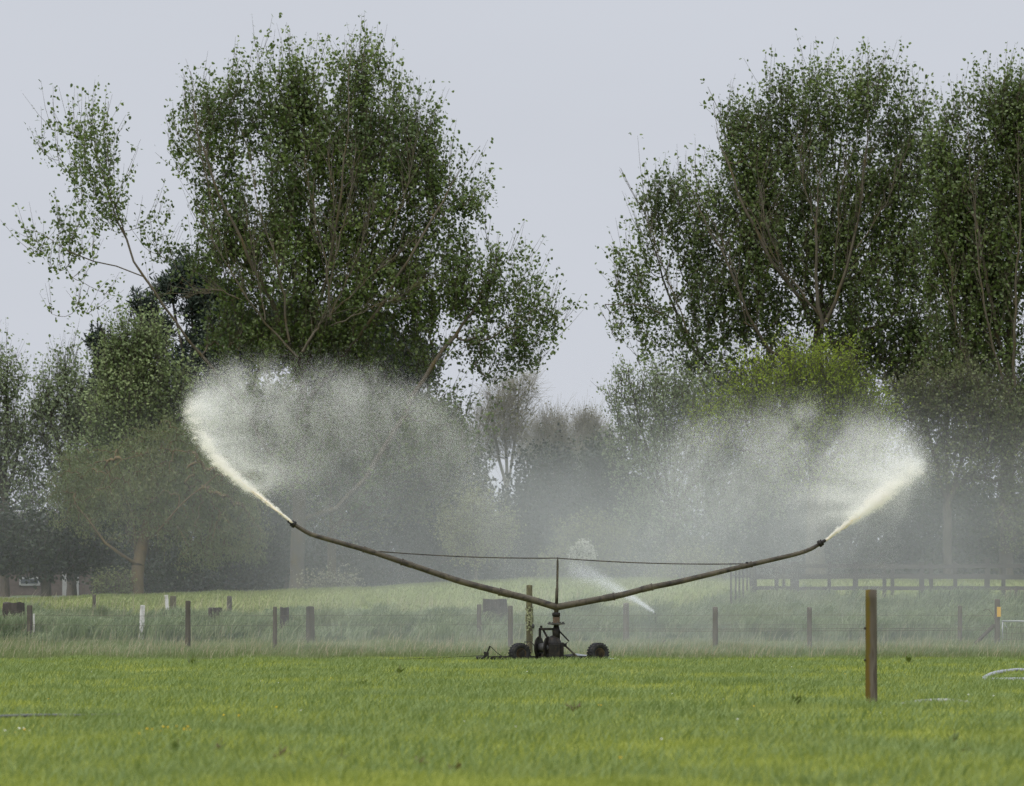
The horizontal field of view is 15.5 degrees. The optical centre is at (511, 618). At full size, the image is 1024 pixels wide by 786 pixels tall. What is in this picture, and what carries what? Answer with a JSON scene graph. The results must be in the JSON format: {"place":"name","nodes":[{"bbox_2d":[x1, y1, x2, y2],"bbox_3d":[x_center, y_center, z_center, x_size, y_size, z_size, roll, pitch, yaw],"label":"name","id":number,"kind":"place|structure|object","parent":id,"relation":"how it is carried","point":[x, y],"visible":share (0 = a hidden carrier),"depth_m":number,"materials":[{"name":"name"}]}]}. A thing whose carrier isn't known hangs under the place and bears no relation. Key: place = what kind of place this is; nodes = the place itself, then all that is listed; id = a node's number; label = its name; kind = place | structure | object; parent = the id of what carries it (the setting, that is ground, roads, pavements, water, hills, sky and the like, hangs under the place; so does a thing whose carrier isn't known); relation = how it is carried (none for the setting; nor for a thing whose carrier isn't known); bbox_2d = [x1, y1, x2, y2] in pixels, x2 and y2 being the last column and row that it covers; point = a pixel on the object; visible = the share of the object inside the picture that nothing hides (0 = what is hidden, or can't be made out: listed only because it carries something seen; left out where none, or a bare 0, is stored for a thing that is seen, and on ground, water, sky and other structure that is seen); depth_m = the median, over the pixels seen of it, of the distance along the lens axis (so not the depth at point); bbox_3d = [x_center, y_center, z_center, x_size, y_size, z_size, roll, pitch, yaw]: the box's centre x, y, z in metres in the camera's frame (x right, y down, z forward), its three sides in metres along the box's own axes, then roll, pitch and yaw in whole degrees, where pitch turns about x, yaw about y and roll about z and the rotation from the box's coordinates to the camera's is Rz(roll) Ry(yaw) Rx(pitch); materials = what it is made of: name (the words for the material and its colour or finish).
{"place":"outdoors","nodes":[
{"label":"outdoors","id":0,"kind":"place"},
{"bbox_2d":[9,511,97,595],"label":"house","id":1,"kind":"structure","parent":0,"point":[24,588],"depth_m":172.00,"materials":[{"name":"brick"}]},
{"bbox_2d":[19,577,39,585],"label":"window","id":2,"kind":"structure","parent":1,"relation":"in","point":[23,580],"depth_m":171.95,"materials":[{"name":"white glass"}]},
{"bbox_2d":[62,571,78,595],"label":"door","id":3,"kind":"structure","parent":1,"relation":"in","point":[64,584],"depth_m":171.95,"materials":[{"name":"white glass"}]},
{"bbox_2d":[0,654,1023,785],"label":"pasture grass","id":4,"kind":"structure","parent":0,"point":[349,776],"depth_m":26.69,"materials":[{"name":"green plant"}]},
{"bbox_2d":[0,579,1023,785],"bbox_3d":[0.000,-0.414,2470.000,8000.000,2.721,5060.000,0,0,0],"label":"ground","id":5,"kind":"structure","parent":0,"point":[533,589],"depth_m":118.45,"materials":[{"name":"green plant"}]},
{"bbox_2d":[0,479,15,510],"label":"tree","id":6,"kind":"object","parent":5,"relation":"on","point":[5,499],"visible":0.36,"depth_m":140.01,"materials":[{"name":"green plant"}]},
{"bbox_2d":[2,602,24,617],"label":"tree stump","id":7,"kind":"object","parent":5,"relation":"on","point":[14,608],"visible":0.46,"depth_m":105.80,"materials":[{"name":"wood"}]},
{"bbox_2d":[27,605,32,640],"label":"fence post","id":8,"kind":"object","parent":5,"relation":"on","point":[29,619],"visible":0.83,"depth_m":102.94,"materials":[{"name":"brown wood"}]},
{"bbox_2d":[33,614,34,634],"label":"marker peg","id":9,"kind":"object","parent":5,"relation":"on","point":[34,623],"visible":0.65,"depth_m":103.59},
{"bbox_2d":[0,317,71,596],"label":"poplar tree","id":10,"kind":"object","parent":5,"relation":"on","point":[10,445],"visible":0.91,"depth_m":151.80,"materials":[{"name":"green plant"}]},
{"bbox_2d":[9,322,117,596],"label":"poplar tree","id":11,"kind":"object","parent":5,"relation":"on","point":[52,405],"visible":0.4,"depth_m":151.72,"materials":[{"name":"green plant"}]},
{"bbox_2d":[0,714,128,717],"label":"water pipe","id":12,"kind":"object","parent":5,"relation":"on","point":[14,715],"visible":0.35,"depth_m":32.07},
{"bbox_2d":[0,496,131,596],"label":"tree","id":13,"kind":"object","parent":5,"relation":"on","point":[33,548],"visible":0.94,"depth_m":130.46,"materials":[{"name":"green plant"}]},
{"bbox_2d":[92,594,95,607],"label":"fence post","id":14,"kind":"object","parent":5,"relation":"on","point":[94,599],"visible":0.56,"depth_m":113.97,"materials":[{"name":"grey wood"}]},
{"bbox_2d":[87,565,137,594],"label":"bush","id":15,"kind":"object","parent":5,"relation":"on","point":[106,584],"visible":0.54,"depth_m":128.33,"materials":[{"name":"green plant"}]},
{"bbox_2d":[76,526,152,594],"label":"bush","id":16,"kind":"object","parent":5,"relation":"on","point":[121,562],"visible":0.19,"depth_m":135.55,"materials":[{"name":"green plant"}]},
{"bbox_2d":[72,283,178,448],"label":"pine tree","id":17,"kind":"object","parent":5,"relation":"on","point":[136,302],"visible":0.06,"depth_m":159.72,"materials":[{"name":"plant"}]},
{"bbox_2d":[51,439,203,563],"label":"tree","id":18,"kind":"object","parent":5,"relation":"on","point":[156,549],"visible":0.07,"depth_m":150.37,"materials":[{"name":"green plant"}]},
{"bbox_2d":[45,292,233,546],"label":"poplar tree","id":19,"kind":"object","parent":5,"relation":"on","point":[141,347],"visible":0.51,"depth_m":145.51,"materials":[{"name":"green plant"}]},
{"bbox_2d":[139,605,144,639],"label":"fence post","id":20,"kind":"object","parent":5,"relation":"on","point":[142,612],"visible":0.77,"depth_m":102.96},
{"bbox_2d":[39,409,281,594],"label":"willow tree","id":21,"kind":"object","parent":5,"relation":"on","point":[204,501],"visible":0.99,"depth_m":128.69,"materials":[{"name":"green plant"}]},
{"bbox_2d":[165,595,168,609],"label":"fence post","id":22,"kind":"object","parent":5,"relation":"on","point":[166,601],"visible":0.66,"depth_m":112.95,"materials":[{"name":"white wood"}]},
{"bbox_2d":[170,596,175,608],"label":"fence post","id":23,"kind":"object","parent":5,"relation":"on","point":[172,600],"visible":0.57,"depth_m":113.31,"materials":[{"name":"grey wood"}]},
{"bbox_2d":[166,741,182,750],"bbox_3d":[-2.169,0.833,24.264,0.110,0.123,0.117,0,0,20],"label":"weed","id":24,"kind":"object","parent":5,"relation":"on","point":[174,743],"visible":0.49,"depth_m":24.25,"materials":[{"name":"green plant"}]},
{"bbox_2d":[144,536,228,594],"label":"bush","id":25,"kind":"object","parent":5,"relation":"on","point":[165,574],"visible":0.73,"depth_m":135.49,"materials":[{"name":"green plant"}]},
{"bbox_2d":[185,601,190,647],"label":"fence post","id":26,"kind":"object","parent":5,"relation":"on","point":[187,622],"visible":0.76,"depth_m":94.95,"materials":[{"name":"grey wood"}]},
{"bbox_2d":[187,655,200,663],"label":"weed","id":27,"kind":"object","parent":5,"relation":"on","point":[189,659],"visible":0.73,"depth_m":71.20,"materials":[{"name":"green plant"}]},
{"bbox_2d":[208,607,221,618],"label":"tree stump","id":28,"kind":"object","parent":5,"relation":"on","point":[215,610],"visible":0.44,"depth_m":104.37,"materials":[{"name":"grey wood"}]},
{"bbox_2d":[227,596,231,611],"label":"fence post","id":29,"kind":"object","parent":5,"relation":"on","point":[229,603],"visible":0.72,"depth_m":113.94,"materials":[{"name":"wood"}]},
{"bbox_2d":[176,458,292,591],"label":"tree","id":30,"kind":"object","parent":5,"relation":"on","point":[272,573],"visible":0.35,"depth_m":139.50,"materials":[{"name":"green plant"}]},
{"bbox_2d":[147,244,323,539],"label":"pine tree","id":31,"kind":"object","parent":5,"relation":"on","point":[193,303],"visible":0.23,"depth_m":157.53,"materials":[{"name":"plant"}]},
{"bbox_2d":[273,607,276,649],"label":"fence post","id":32,"kind":"object","parent":5,"relation":"on","point":[274,625],"visible":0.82,"depth_m":94.95,"materials":[{"name":"grey wood"}]},
{"bbox_2d":[267,744,290,757],"bbox_3d":[-1.436,0.838,23.382,0.165,0.130,0.106,0,0,0],"label":"weed","id":33,"kind":"object","parent":5,"relation":"on","point":[283,750],"visible":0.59,"depth_m":23.39,"materials":[{"name":"green plant"}]},
{"bbox_2d":[200,367,367,590],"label":"tree","id":34,"kind":"object","parent":5,"relation":"on","point":[313,510],"visible":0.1,"depth_m":149.19,"materials":[{"name":"green plant"}]},
{"bbox_2d":[280,607,288,628],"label":"tree stump","id":35,"kind":"object","parent":5,"relation":"on","point":[284,611],"visible":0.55,"depth_m":104.92,"materials":[{"name":"wood"}]},
{"bbox_2d":[2,11,587,589],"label":"poplar tree","id":36,"kind":"object","parent":5,"relation":"on","point":[304,131],"visible":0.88,"depth_m":133.35,"materials":[{"name":"green plant"}]},
{"bbox_2d":[306,606,314,643],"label":"fence post","id":37,"kind":"object","parent":5,"relation":"on","point":[310,624],"visible":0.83,"depth_m":100.92,"materials":[{"name":"grey wood"}]},
{"bbox_2d":[292,562,364,589],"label":"bush","id":38,"kind":"object","parent":5,"relation":"on","point":[326,581],"visible":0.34,"depth_m":127.90,"materials":[{"name":"green plant"}]},
{"bbox_2d":[283,295,447,415],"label":"pine tree","id":39,"kind":"object","parent":5,"relation":"on","point":[412,376],"visible":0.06,"depth_m":161.40,"materials":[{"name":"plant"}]},
{"bbox_2d":[276,389,484,582],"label":"tree","id":40,"kind":"object","parent":5,"relation":"on","point":[414,489],"visible":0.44,"depth_m":136.62,"materials":[{"name":"green plant"}]},
{"bbox_2d":[282,448,478,587],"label":"tree","id":41,"kind":"object","parent":5,"relation":"on","point":[377,569],"visible":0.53,"depth_m":142.33,"materials":[{"name":"green plant"}]},
{"bbox_2d":[23,698,753,757],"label":"buttercups","id":42,"kind":"object","parent":5,"relation":"on","point":[238,715],"visible":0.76,"depth_m":27.55,"materials":[{"name":"yellow plant"}]},
{"bbox_2d":[394,666,404,673],"bbox_3d":[-1.795,0.819,60.653,0.191,0.184,0.192,0,0,-31],"label":"weed","id":43,"kind":"object","parent":5,"relation":"on","point":[399,669],"visible":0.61,"depth_m":60.62,"materials":[{"name":"green plant"}]},
{"bbox_2d":[335,371,481,583],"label":"tree","id":44,"kind":"object","parent":5,"relation":"on","point":[396,416],"visible":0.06,"depth_m":149.43,"materials":[{"name":"green plant"}]},
{"bbox_2d":[386,418,499,582],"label":"tree","id":45,"kind":"object","parent":5,"relation":"on","point":[453,571],"visible":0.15,"depth_m":144.53,"materials":[{"name":"green plant"}]},
{"bbox_2d":[426,605,468,620],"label":"grass tussock","id":46,"kind":"object","parent":5,"relation":"on","point":[441,609],"depth_m":106.97,"materials":[{"name":"green plant"}]},
{"bbox_2d":[448,759,460,770],"bbox_3d":[-0.339,0.850,21.475,0.122,0.109,0.097,0,0,36],"label":"weed","id":47,"kind":"object","parent":5,"relation":"on","point":[458,765],"visible":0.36,"depth_m":21.45,"materials":[{"name":"green plant"}]},
{"bbox_2d":[429,478,526,580],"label":"sapling","id":48,"kind":"object","parent":5,"relation":"on","point":[470,534],"visible":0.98,"depth_m":126.75,"materials":[{"name":"green plant"}]},
{"bbox_2d":[477,604,481,638],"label":"fence post","id":49,"kind":"object","parent":5,"relation":"on","point":[479,612],"visible":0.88,"depth_m":102.95,"materials":[{"name":"grey wood"}]},
{"bbox_2d":[482,599,507,622],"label":"tree stump","id":50,"kind":"object","parent":5,"relation":"on","point":[496,605],"visible":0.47,"depth_m":105.77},
{"bbox_2d":[2,608,993,643],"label":"bank weeds","id":51,"kind":"object","parent":5,"relation":"on","point":[779,633],"visible":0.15,"depth_m":101.82,"materials":[{"name":"green plant"}]},
{"bbox_2d":[461,350,555,498],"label":"tree","id":52,"kind":"object","parent":5,"relation":"on","point":[514,412],"visible":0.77,"depth_m":149.73,"materials":[{"name":"green plant"}]},
{"bbox_2d":[508,606,512,647],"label":"fence post","id":53,"kind":"object","parent":5,"relation":"on","point":[510,625],"visible":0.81,"depth_m":95.94,"materials":[{"name":"grey wood"}]},
{"bbox_2d":[0,580,1023,642],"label":"rough grass","id":54,"kind":"structure","parent":5,"relation":"on","point":[384,623],"depth_m":105.27,"materials":[{"name":"green plant"}]},
{"bbox_2d":[0,630,1023,659],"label":"meadow grass","id":55,"kind":"structure","parent":5,"relation":"on","point":[895,651],"depth_m":92.15,"materials":[{"name":"green plant"}]},
{"bbox_2d":[0,593,1023,643],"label":"rough grass clumps","id":56,"kind":"object","parent":5,"relation":"on","point":[849,625],"visible":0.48,"depth_m":102.75,"materials":[{"name":"green plant"}]},
{"bbox_2d":[0,576,1023,616],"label":"field grass","id":57,"kind":"structure","parent":5,"relation":"on","point":[109,596],"depth_m":121.22,"materials":[{"name":"green plant"}]},
{"bbox_2d":[0,582,1023,659],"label":"dry grass stalks","id":58,"kind":"object","parent":5,"relation":"on","point":[447,645],"visible":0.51,"depth_m":95.65,"materials":[{"name":"plant"}]},
{"bbox_2d":[525,585,533,654],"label":"fence post","id":59,"kind":"object","parent":5,"relation":"on","point":[529,621],"visible":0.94,"depth_m":84.44,"materials":[{"name":"brown wood"}]},
{"bbox_2d":[451,423,615,581],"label":"tree","id":60,"kind":"object","parent":5,"relation":"on","point":[537,503],"visible":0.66,"depth_m":143.40,"materials":[{"name":"green plant"}]},
{"bbox_2d":[507,392,595,532],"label":"tree","id":61,"kind":"object","parent":5,"relation":"on","point":[552,427],"visible":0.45,"depth_m":148.74,"materials":[{"name":"green plant"}]},
{"bbox_2d":[523,544,586,578],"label":"bush","id":62,"kind":"object","parent":5,"relation":"on","point":[550,565],"visible":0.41,"depth_m":127.34,"materials":[{"name":"green plant"}]},
{"bbox_2d":[287,520,825,659],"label":"irrigator","id":63,"kind":"object","parent":5,"relation":"on","point":[552,646],"visible":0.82,"depth_m":79.94,"materials":[{"name":"metal"}]},
{"bbox_2d":[390,655,483,659],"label":"winch cable","id":64,"kind":"object","parent":63,"relation":"attached to","point":[448,657],"visible":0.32,"depth_m":79.68,"materials":[{"name":"black metal"}]},
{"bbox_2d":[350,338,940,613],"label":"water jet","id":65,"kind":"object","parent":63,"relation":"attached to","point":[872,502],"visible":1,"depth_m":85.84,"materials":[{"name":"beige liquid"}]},
{"bbox_2d":[565,699,580,710],"bbox_3d":[0.581,0.848,36.389,0.183,0.143,0.130,0,0,0],"label":"weed","id":66,"kind":"object","parent":5,"relation":"on","point":[574,707],"visible":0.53,"depth_m":36.38,"materials":[{"name":"green plant"}]},
{"bbox_2d":[543,590,612,617],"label":"grass tussock","id":67,"kind":"object","parent":5,"relation":"on","point":[589,606],"depth_m":106.67,"materials":[{"name":"green plant"}]},
{"bbox_2d":[566,538,598,577],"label":"water spray","id":68,"kind":"object","parent":5,"relation":"on","point":[584,547],"visible":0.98,"depth_m":126.43,"materials":[{"name":"liquid"}]},
{"bbox_2d":[541,502,643,578],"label":"bush","id":69,"kind":"object","parent":5,"relation":"on","point":[603,542],"visible":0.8,"depth_m":127.73,"materials":[{"name":"green plant"}]},
{"bbox_2d":[559,390,627,484],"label":"tree","id":70,"kind":"object","parent":5,"relation":"on","point":[584,419],"visible":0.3,"depth_m":149.67,"materials":[{"name":"green plant"}]},
{"bbox_2d":[561,552,655,626],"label":"water jet","id":71,"kind":"object","parent":5,"relation":"on","point":[631,596],"visible":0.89,"depth_m":105.32,"materials":[{"name":"white liquid"}]},
{"bbox_2d":[623,603,628,641],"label":"fence post","id":72,"kind":"object","parent":5,"relation":"on","point":[626,622],"visible":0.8,"depth_m":100.93,"materials":[{"name":"wood"}]},
{"bbox_2d":[566,424,729,578],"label":"tree","id":73,"kind":"object","parent":5,"relation":"on","point":[599,492],"visible":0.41,"depth_m":141.43,"materials":[{"name":"green plant"}]},
{"bbox_2d":[633,534,746,579],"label":"bush","id":74,"kind":"object","parent":5,"relation":"on","point":[685,571],"visible":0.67,"depth_m":126.81,"materials":[{"name":"green plant"}]},
{"bbox_2d":[592,341,795,576],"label":"tree","id":75,"kind":"object","parent":5,"relation":"on","point":[659,414],"visible":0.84,"depth_m":129.65,"materials":[{"name":"green plant"}]},
{"bbox_2d":[712,607,717,649],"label":"fence post","id":76,"kind":"object","parent":5,"relation":"on","point":[715,627],"visible":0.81,"depth_m":94.94,"materials":[{"name":"grey wood"}]},
{"bbox_2d":[730,564,750,603],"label":"paling fence","id":77,"kind":"object","parent":5,"relation":"on","point":[739,576],"visible":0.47,"depth_m":115.09,"materials":[{"name":"grey wood"}]},
{"bbox_2d":[685,462,861,579],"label":"tree","id":78,"kind":"object","parent":5,"relation":"on","point":[761,540],"visible":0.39,"depth_m":142.28,"materials":[{"name":"green plant"}]},
{"bbox_2d":[594,28,971,579],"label":"poplar tree","id":79,"kind":"object","parent":5,"relation":"on","point":[765,223],"visible":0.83,"depth_m":137.41,"materials":[{"name":"green plant"}]},
{"bbox_2d":[673,318,920,573],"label":"tree","id":80,"kind":"object","parent":5,"relation":"on","point":[831,379],"visible":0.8,"depth_m":127.65,"materials":[{"name":"green plant"}]},
{"bbox_2d":[790,695,805,704],"bbox_3d":[2.835,0.808,37.433,0.130,0.157,0.191,0,0,-23],"label":"weed","id":81,"kind":"object","parent":5,"relation":"on","point":[797,698],"visible":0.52,"depth_m":37.39,"materials":[{"name":"green plant"}]},
{"bbox_2d":[778,610,828,619],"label":"grass tussock","id":82,"kind":"object","parent":5,"relation":"on","point":[796,613],"depth_m":107.03,"materials":[{"name":"plant"}]},
{"bbox_2d":[807,607,811,648],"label":"fence post","id":83,"kind":"object","parent":5,"relation":"on","point":[809,624],"visible":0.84,"depth_m":95.94,"materials":[{"name":"grey wood"}]},
{"bbox_2d":[864,589,876,702],"bbox_3d":[3.811,0.357,40.002,0.132,1.346,0.122,0,0,27],"label":"fence post","id":84,"kind":"object","parent":5,"relation":"on","point":[870,660],"visible":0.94,"depth_m":39.95,"materials":[{"name":"brown wood"}]},
{"bbox_2d":[800,449,960,580],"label":"tree","id":85,"kind":"object","parent":5,"relation":"on","point":[907,556],"visible":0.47,"depth_m":143.24,"materials":[{"name":"green plant"}]},
{"bbox_2d":[751,559,1023,596],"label":"board fence","id":86,"kind":"object","parent":5,"relation":"on","point":[921,576],"visible":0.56,"depth_m":117.91,"materials":[{"name":"grey wood"}]},
{"bbox_2d":[905,654,913,662],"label":"weed","id":87,"kind":"object","parent":5,"relation":"on","point":[908,658],"visible":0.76,"depth_m":72.75,"materials":[{"name":"green plant"}]},
{"bbox_2d":[897,605,952,618],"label":"grass tussock","id":88,"kind":"object","parent":5,"relation":"on","point":[927,611],"depth_m":106.96,"materials":[{"name":"green plant"}]},
{"bbox_2d":[903,698,967,702],"bbox_3d":[4.272,0.890,39.333,0.946,0.115,0.496,0,0,-15],"label":"water pipe","id":89,"kind":"object","parent":5,"relation":"on","point":[938,700],"visible":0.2,"depth_m":39.50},
{"bbox_2d":[865,338,1023,573],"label":"tree","id":90,"kind":"object","parent":5,"relation":"on","point":[961,405],"visible":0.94,"depth_m":130.69,"materials":[{"name":"green plant"}]},
{"bbox_2d":[946,729,958,741],"bbox_3d":[3.230,0.871,27.529,0.123,0.130,0.107,0,0,-34],"label":"weed","id":91,"kind":"object","parent":5,"relation":"on","point":[956,734],"visible":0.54,"depth_m":27.54,"materials":[{"name":"green plant"}]},
{"bbox_2d":[892,42,1023,579],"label":"poplar tree","id":92,"kind":"object","parent":5,"relation":"on","point":[965,206],"visible":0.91,"depth_m":133.44,"materials":[{"name":"green plant"}]},
{"bbox_2d":[958,606,961,644],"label":"fence post","id":93,"kind":"object","parent":5,"relation":"on","point":[960,622],"visible":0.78,"depth_m":99.95,"materials":[{"name":"grey wood"}]},
{"bbox_2d":[902,462,1023,581],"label":"tree","id":94,"kind":"object","parent":5,"relation":"on","point":[971,544],"visible":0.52,"depth_m":140.31,"materials":[{"name":"green plant"}]},
{"bbox_2d":[974,599,1000,643],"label":"fence post","id":95,"kind":"object","parent":5,"relation":"on","point":[996,624],"visible":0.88,"depth_m":98.43,"materials":[{"name":"grey wood"}]},
{"bbox_2d":[983,668,1023,681],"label":"hose","id":96,"kind":"object","parent":5,"relation":"on","point":[1001,671],"visible":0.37,"depth_m":59.04,"materials":[{"name":"white plastic"}]},
{"bbox_2d":[1001,586,1023,599],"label":"fence","id":97,"kind":"object","parent":5,"relation":"on","point":[1016,589],"visible":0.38,"depth_m":115.99,"materials":[{"name":"metal"}]},
{"bbox_2d":[1002,620,1023,645],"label":"gate","id":98,"kind":"structure","parent":5,"relation":"on","point":[1006,633],"depth_m":98.19,"materials":[{"name":"metal"}]},
{"bbox_2d":[0,0,1023,548],"label":"sky","id":99,"kind":"structure","parent":0,"point":[559,87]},
{"bbox_2d":[877,628,937,630],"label":"fence wire","id":100,"kind":"object","parent":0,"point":[907,630],"visible":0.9,"depth_m":96.67,"materials":[{"name":"grey metal"}]}
]}

